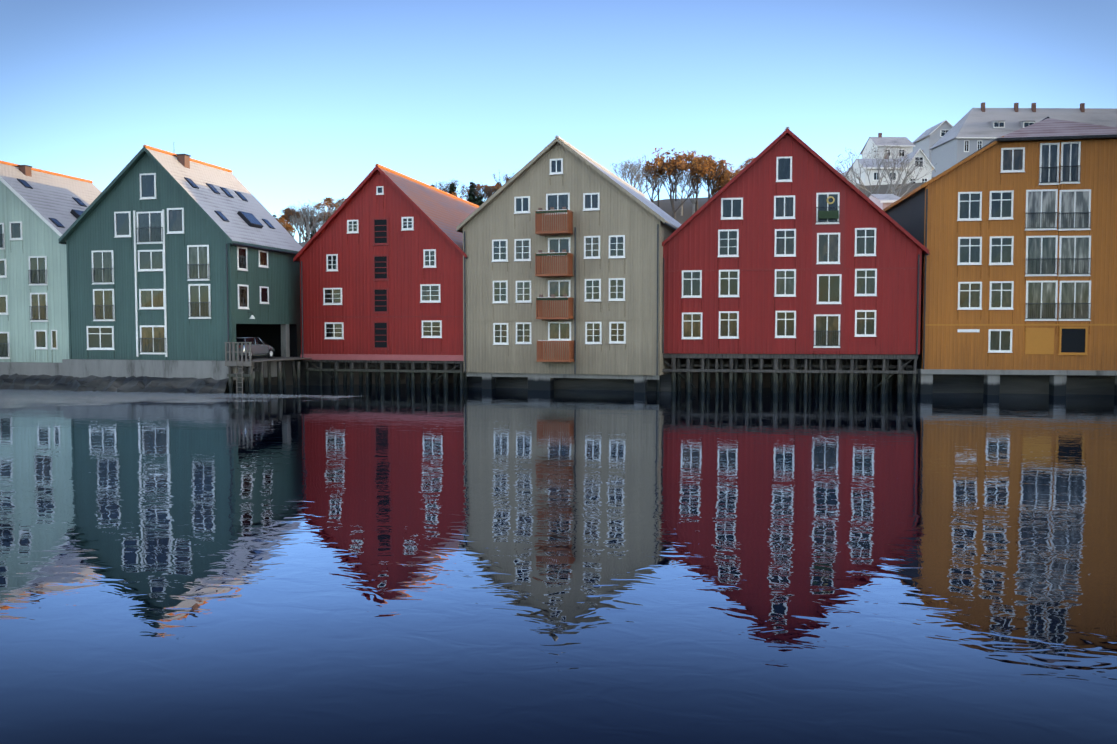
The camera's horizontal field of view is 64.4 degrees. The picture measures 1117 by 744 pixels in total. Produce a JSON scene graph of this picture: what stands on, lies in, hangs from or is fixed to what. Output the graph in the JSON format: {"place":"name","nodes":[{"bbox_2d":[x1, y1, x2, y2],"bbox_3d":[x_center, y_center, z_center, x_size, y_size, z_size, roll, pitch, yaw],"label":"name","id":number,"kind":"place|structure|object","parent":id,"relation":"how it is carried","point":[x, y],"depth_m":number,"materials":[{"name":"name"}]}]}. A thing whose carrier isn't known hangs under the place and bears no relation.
{"place":"outdoors","nodes":[
{"label":"outdoors","id":0,"kind":"place"},
{"bbox_2d":[0,383,1116,743],"bbox_3d":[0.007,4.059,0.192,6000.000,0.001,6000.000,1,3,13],"label":"river water","id":1,"kind":"structure","parent":0,"point":[410,565],"depth_m":15.41,"materials":[{"name":"blue liquid"}]},
{"bbox_2d":[0,389,362,428],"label":"river ice film","id":2,"kind":"object","parent":1,"relation":"on","point":[9,398],"depth_m":52.82,"materials":[{"name":"grey ice"}]},
{"bbox_2d":[224,342,330,393],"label":"timber deck","id":3,"kind":"structure","parent":1,"relation":"in","point":[298,364],"depth_m":57.61,"materials":[{"name":"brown wood"}]},
{"bbox_2d":[236,337,273,358],"bbox_3d":[-21.337,-1.666,61.217,1.770,1.478,4.120,1,3,14],"label":"parked car","id":4,"kind":"object","parent":3,"relation":"on","point":[260,347],"depth_m":60.68,"materials":[{"name":"paint"}]},
{"bbox_2d":[0,0,1116,242],"label":"sky","id":5,"kind":"structure","parent":0,"point":[301,100],"materials":[{"name":"blue"}]},
{"bbox_2d":[226,359,896,387],"bbox_3d":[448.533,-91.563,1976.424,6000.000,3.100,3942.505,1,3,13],"label":"ground","id":6,"kind":"structure","parent":0,"point":[289,376],"depth_m":62.70,"materials":[{"name":"soil"}]},
{"bbox_2d":[0,161,100,389],"bbox_3d":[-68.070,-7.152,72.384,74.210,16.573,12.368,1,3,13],"label":"warehouse building","id":7,"kind":"structure","parent":6,"relation":"on","point":[41,211],"depth_m":61.20,"materials":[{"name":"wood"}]},
{"bbox_2d":[50,145,302,393],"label":"green warehouse","id":8,"kind":"structure","parent":6,"relation":"on","point":[182,269],"depth_m":58.69,"materials":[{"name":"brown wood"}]},
{"bbox_2d":[293,164,478,388],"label":"red warehouse","id":9,"kind":"structure","parent":6,"relation":"on","point":[380,254],"depth_m":61.91,"materials":[{"name":"wood"}]},
{"bbox_2d":[456,136,683,392],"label":"beige warehouse","id":10,"kind":"structure","parent":6,"relation":"on","point":[563,240],"depth_m":57.92,"materials":[{"name":"wood"}]},
{"bbox_2d":[656,127,929,394],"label":"red warehouse","id":11,"kind":"structure","parent":6,"relation":"on","point":[789,246],"depth_m":55.90,"materials":[{"name":"wood"}]},
{"bbox_2d":[883,117,1116,395],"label":"ochre warehouse","id":12,"kind":"structure","parent":6,"relation":"on","point":[1014,233],"depth_m":54.16,"materials":[{"name":"wood"}]},
{"bbox_2d":[299,177,933,246],"bbox_3d":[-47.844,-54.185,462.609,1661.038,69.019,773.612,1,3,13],"label":"hillside","id":13,"kind":"structure","parent":0,"point":[665,205],"depth_m":148.38,"materials":[{"name":"soil"}]},
{"bbox_2d":[278,217,294,233],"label":"birch tree","id":14,"kind":"object","parent":13,"relation":"on","point":[288,227],"depth_m":186.06,"materials":[{"name":"brown plant"}]},
{"bbox_2d":[276,207,304,237],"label":"birch tree","id":15,"kind":"object","parent":13,"relation":"on","point":[285,214],"depth_m":199.09,"materials":[{"name":"brown plant"}]},
{"bbox_2d":[279,203,317,242],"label":"birch tree","id":16,"kind":"object","parent":13,"relation":"on","point":[289,219],"depth_m":196.52,"materials":[{"name":"grey plant"}]},
{"bbox_2d":[292,212,309,241],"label":"birch tree","id":17,"kind":"object","parent":13,"relation":"on","point":[305,228],"depth_m":212.56,"materials":[{"name":"grey plant"}]},
{"bbox_2d":[291,215,314,241],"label":"birch tree","id":18,"kind":"object","parent":13,"relation":"on","point":[300,222],"depth_m":195.06,"materials":[{"name":"grey plant"}]},
{"bbox_2d":[290,201,321,240],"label":"birch tree","id":19,"kind":"object","parent":13,"relation":"on","point":[304,213],"depth_m":193.97,"materials":[{"name":"grey plant"}]},
{"bbox_2d":[305,210,317,241],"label":"birch tree","id":20,"kind":"object","parent":13,"relation":"on","point":[311,235],"depth_m":201.81,"materials":[{"name":"grey plant"}]},
{"bbox_2d":[306,221,321,234],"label":"birch tree","id":21,"kind":"object","parent":13,"relation":"on","point":[316,224],"depth_m":194.63,"materials":[{"name":"grey plant"}]},
{"bbox_2d":[312,212,330,227],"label":"birch tree","id":22,"kind":"object","parent":13,"relation":"on","point":[328,217],"depth_m":196.98,"materials":[{"name":"brown plant"}]},
{"bbox_2d":[307,204,336,226],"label":"birch tree","id":23,"kind":"object","parent":13,"relation":"on","point":[329,210],"depth_m":194.18,"materials":[{"name":"grey plant"}]},
{"bbox_2d":[315,197,345,212],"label":"birch tree","id":24,"kind":"object","parent":13,"relation":"on","point":[328,202],"depth_m":198.99,"materials":[{"name":"brown plant"}]},
{"bbox_2d":[330,197,344,207],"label":"birch tree","id":25,"kind":"object","parent":13,"relation":"on","point":[339,201],"depth_m":164.03,"materials":[{"name":"brown plant"}]},
{"bbox_2d":[435,181,465,198],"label":"birch tree","id":26,"kind":"object","parent":13,"relation":"on","point":[446,188],"depth_m":156.49,"materials":[{"name":"grey plant"}]},
{"bbox_2d":[448,183,457,196],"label":"conifer tree","id":27,"kind":"object","parent":13,"relation":"on","point":[452,188],"depth_m":149.50,"materials":[{"name":"green plant"}]},
{"bbox_2d":[438,179,468,198],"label":"birch tree","id":28,"kind":"object","parent":13,"relation":"on","point":[448,183],"depth_m":157.60,"materials":[{"name":"grey plant"}]},
{"bbox_2d":[466,182,479,203],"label":"conifer tree","id":29,"kind":"object","parent":13,"relation":"on","point":[471,198],"depth_m":146.65,"materials":[{"name":"green plant"}]},
{"bbox_2d":[476,196,482,205],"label":"conifer tree","id":30,"kind":"object","parent":13,"relation":"on","point":[479,201],"depth_m":133.49,"materials":[{"name":"green plant"}]},
{"bbox_2d":[463,184,500,199],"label":"birch tree","id":31,"kind":"object","parent":13,"relation":"on","point":[490,187],"depth_m":149.70,"materials":[{"name":"brown plant"}]},
{"bbox_2d":[468,181,496,202],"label":"birch tree","id":32,"kind":"object","parent":13,"relation":"on","point":[481,193],"depth_m":143.71,"materials":[{"name":"grey plant"}]},
{"bbox_2d":[491,172,514,186],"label":"birch tree","id":33,"kind":"object","parent":13,"relation":"on","point":[504,178],"depth_m":141.87,"materials":[{"name":"grey plant"}]},
{"bbox_2d":[614,160,640,186],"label":"birch tree","id":34,"kind":"object","parent":13,"relation":"on","point":[628,164],"depth_m":153.49,"materials":[{"name":"grey plant"}]},
{"bbox_2d":[610,155,665,193],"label":"birch tree","id":35,"kind":"object","parent":13,"relation":"on","point":[624,169],"depth_m":133.49,"materials":[{"name":"grey plant"}]},
{"bbox_2d":[627,170,649,191],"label":"birch tree","id":36,"kind":"object","parent":13,"relation":"on","point":[638,181],"depth_m":156.13,"materials":[{"name":"grey plant"}]},
{"bbox_2d":[634,167,665,202],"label":"birch tree","id":37,"kind":"object","parent":13,"relation":"on","point":[653,189],"depth_m":140.39,"materials":[{"name":"grey plant"}]},
{"bbox_2d":[635,164,677,206],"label":"birch tree","id":38,"kind":"object","parent":13,"relation":"on","point":[648,173],"depth_m":146.00,"materials":[{"name":"brown plant"}]},
{"bbox_2d":[659,170,695,215],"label":"birch tree","id":39,"kind":"object","parent":13,"relation":"on","point":[684,178],"depth_m":139.25,"materials":[{"name":"brown plant"}]},
{"bbox_2d":[644,147,718,218],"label":"birch tree","id":40,"kind":"object","parent":13,"relation":"on","point":[678,162],"depth_m":130.41,"materials":[{"name":"brown plant"}]},
{"bbox_2d":[671,169,701,213],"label":"birch tree","id":41,"kind":"object","parent":13,"relation":"on","point":[692,200],"depth_m":138.68,"materials":[{"name":"brown plant"}]},
{"bbox_2d":[669,150,704,211],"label":"birch tree","id":42,"kind":"object","parent":13,"relation":"on","point":[691,157],"depth_m":139.23,"materials":[{"name":"brown plant"}]},
{"bbox_2d":[699,167,717,197],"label":"birch tree","id":43,"kind":"object","parent":13,"relation":"on","point":[709,184],"depth_m":137.83,"materials":[{"name":"brown plant"}]},
{"bbox_2d":[689,154,733,198],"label":"birch tree","id":44,"kind":"object","parent":13,"relation":"on","point":[721,170],"depth_m":132.58,"materials":[{"name":"brown plant"}]},
{"bbox_2d":[711,179,727,194],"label":"birch tree","id":45,"kind":"object","parent":13,"relation":"on","point":[718,188],"depth_m":132.54,"materials":[{"name":"brown plant"}]},
{"bbox_2d":[721,168,741,184],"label":"birch tree","id":46,"kind":"object","parent":13,"relation":"on","point":[730,175],"depth_m":128.29,"materials":[{"name":"brown plant"}]},
{"bbox_2d":[739,157,754,171],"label":"birch tree","id":47,"kind":"object","parent":13,"relation":"on","point":[747,162],"depth_m":162.04,"materials":[{"name":"brown plant"}]},
{"bbox_2d":[847,160,904,185],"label":"white house","id":48,"kind":"structure","parent":13,"relation":"on","point":[863,177],"depth_m":151.35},
{"bbox_2d":[845,159,908,176],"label":"roof","id":49,"kind":"structure","parent":48,"relation":"part of","point":[870,162],"depth_m":153.47,"materials":[{"name":"grey"}]},
{"bbox_2d":[833,145,934,196],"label":"birch tree","id":50,"kind":"object","parent":13,"relation":"on","point":[889,164],"depth_m":110.55,"materials":[{"name":"brown plant"}]},
{"bbox_2d":[868,194,900,209],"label":"pink annex","id":51,"kind":"object","parent":13,"relation":"on","point":[882,201],"depth_m":79.67,"materials":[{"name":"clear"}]},
{"bbox_2d":[862,138,912,158],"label":"white house","id":52,"kind":"structure","parent":13,"relation":"on","point":[869,146],"depth_m":186.69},
{"bbox_2d":[860,137,914,154],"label":"roof","id":53,"kind":"structure","parent":52,"relation":"on","point":[891,140],"depth_m":188.80,"materials":[{"name":"grey"}]},
{"bbox_2d":[905,150,931,183],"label":"white house","id":54,"kind":"structure","parent":13,"relation":"on","point":[924,171],"depth_m":151.39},
{"bbox_2d":[912,120,952,161],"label":"hill house","id":55,"kind":"structure","parent":13,"relation":"on","point":[927,140],"depth_m":197.09,"materials":[{"name":"white wood"}]},
{"bbox_2d":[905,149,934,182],"bbox_3d":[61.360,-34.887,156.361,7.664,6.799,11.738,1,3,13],"label":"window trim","id":56,"kind":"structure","parent":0,"point":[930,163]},
{"bbox_2d":[899,149,918,165],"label":"roof","id":57,"kind":"structure","parent":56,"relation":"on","point":[910,155],"depth_m":153.19,"materials":[{"name":"grey"}]},
{"bbox_2d":[929,102,1116,176],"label":"grey house","id":58,"kind":"structure","parent":0,"point":[972,131],"depth_m":170.21,"materials":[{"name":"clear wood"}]}
]}

